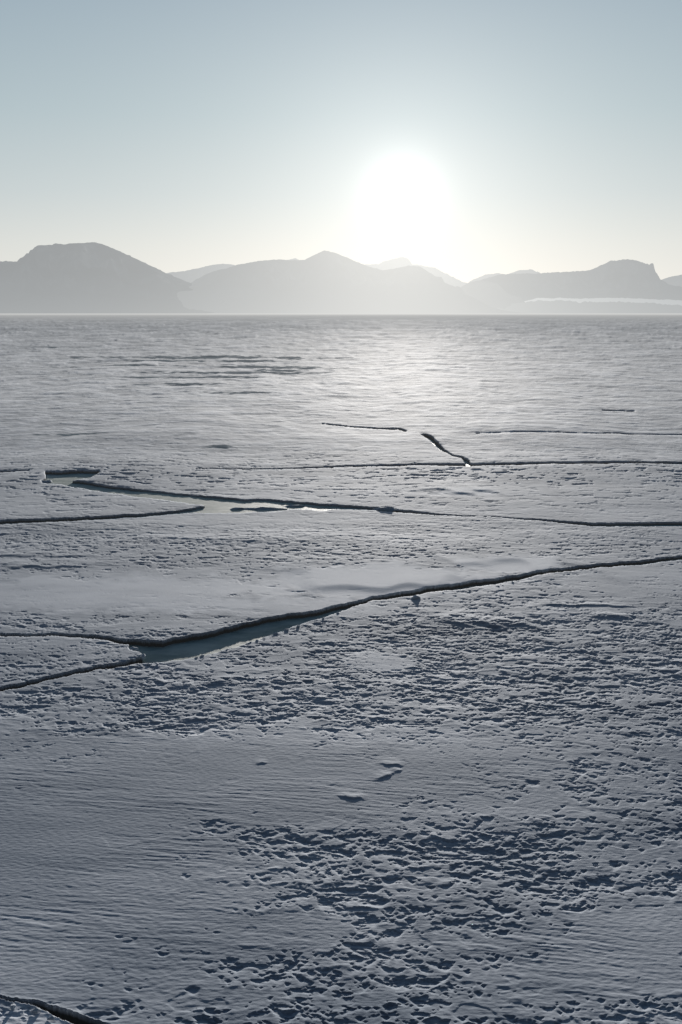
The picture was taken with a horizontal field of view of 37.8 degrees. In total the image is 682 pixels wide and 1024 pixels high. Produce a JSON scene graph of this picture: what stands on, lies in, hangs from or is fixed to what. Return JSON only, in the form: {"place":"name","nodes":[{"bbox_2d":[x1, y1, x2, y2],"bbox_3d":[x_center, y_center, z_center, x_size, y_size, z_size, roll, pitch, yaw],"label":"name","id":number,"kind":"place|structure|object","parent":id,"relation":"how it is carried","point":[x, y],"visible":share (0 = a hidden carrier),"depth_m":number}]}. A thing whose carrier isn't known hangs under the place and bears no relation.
{"place":"outdoors","nodes":[
{"label":"outdoors","id":0,"kind":"place"},
{"bbox_2d":[0,242,214,313],"bbox_3d":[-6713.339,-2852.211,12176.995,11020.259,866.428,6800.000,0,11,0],"label":"mountain","id":1,"kind":"structure","parent":0,"point":[84,278],"depth_m":10371.36},
{"bbox_2d":[166,258,297,282],"bbox_3d":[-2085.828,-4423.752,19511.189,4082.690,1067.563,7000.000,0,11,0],"label":"mountain range","id":2,"kind":"structure","parent":0,"point":[191,276],"depth_m":18592.34},
{"bbox_2d":[0,313,681,1023],"bbox_3d":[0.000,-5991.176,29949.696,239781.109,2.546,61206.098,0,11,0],"label":"ice sheet","id":3,"kind":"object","parent":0,"point":[440,801],"visible":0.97,"depth_m":22.54},
{"bbox_2d":[10,1003,15,1010],"bbox_3d":[-3.860,5.808,11.697,0.065,0.038,0.105,4,12,18],"label":"ice chunk","id":4,"kind":"object","parent":3,"relation":"on","point":[12,1006],"visible":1,"depth_m":11.68},
{"bbox_2d":[32,1007,40,1012],"bbox_3d":[-3.566,5.816,11.642,0.100,0.038,0.080,9,14,38],"label":"ice chunk","id":5,"kind":"object","parent":3,"relation":"on","point":[36,1010],"visible":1,"depth_m":11.62},
{"bbox_2d":[0,437,681,663],"bbox_3d":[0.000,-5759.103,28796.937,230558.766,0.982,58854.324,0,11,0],"label":"water","id":6,"kind":"structure","parent":0,"point":[191,649],"depth_m":38.35},
{"bbox_2d":[243,507,283,509],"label":"ice slab","id":7,"kind":"structure","parent":6,"relation":"on","point":[265,508],"depth_m":41.59},
{"bbox_2d":[283,505,303,506],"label":"ice slab","id":8,"kind":"structure","parent":6,"relation":"on","point":[293,506],"depth_m":42.19},
{"bbox_2d":[374,506,393,511],"bbox_3d":[1.786,-0.145,41.222,1.012,0.178,0.444,3,12,13],"label":"snow block","id":9,"kind":"object","parent":6,"relation":"on","point":[386,508],"depth_m":41.10},
{"bbox_2d":[0,0,681,282],"label":"sky","id":10,"kind":"structure","parent":0,"point":[467,140]},
{"bbox_2d":[177,250,519,312],"bbox_3d":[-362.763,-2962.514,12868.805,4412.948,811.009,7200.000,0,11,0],"label":"mountain","id":11,"kind":"structure","parent":0,"point":[324,281],"depth_m":10697.50},
{"bbox_2d":[365,257,466,286],"bbox_3d":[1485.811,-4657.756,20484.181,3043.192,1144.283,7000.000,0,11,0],"label":"mountain range","id":12,"kind":"structure","parent":0,"point":[399,262],"depth_m":19746.31},
{"bbox_2d":[470,269,538,281],"bbox_3d":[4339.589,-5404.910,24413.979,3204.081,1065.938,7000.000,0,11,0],"label":"mountain range","id":13,"kind":"structure","parent":0,"point":[530,271],"depth_m":24068.90},
{"bbox_2d":[480,259,681,300],"bbox_3d":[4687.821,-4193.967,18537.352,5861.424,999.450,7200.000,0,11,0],"label":"mountain","id":14,"kind":"structure","parent":0,"point":[628,278],"depth_m":17041.43},
{"bbox_2d":[497,300,681,312],"bbox_3d":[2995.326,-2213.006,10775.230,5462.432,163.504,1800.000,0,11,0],"label":"shore","id":15,"kind":"structure","parent":0,"point":[555,306],"depth_m":10367.44},
{"bbox_2d":[524,298,681,305],"bbox_3d":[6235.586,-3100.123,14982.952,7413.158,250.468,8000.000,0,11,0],"label":"snowfield","id":16,"kind":"structure","parent":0,"point":[662,302],"depth_m":14454.65},
{"bbox_2d":[662,275,681,286],"bbox_3d":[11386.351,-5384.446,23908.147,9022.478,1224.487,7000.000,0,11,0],"label":"mountain range","id":17,"kind":"structure","parent":0,"point":[675,280],"depth_m":23402.79}
]}

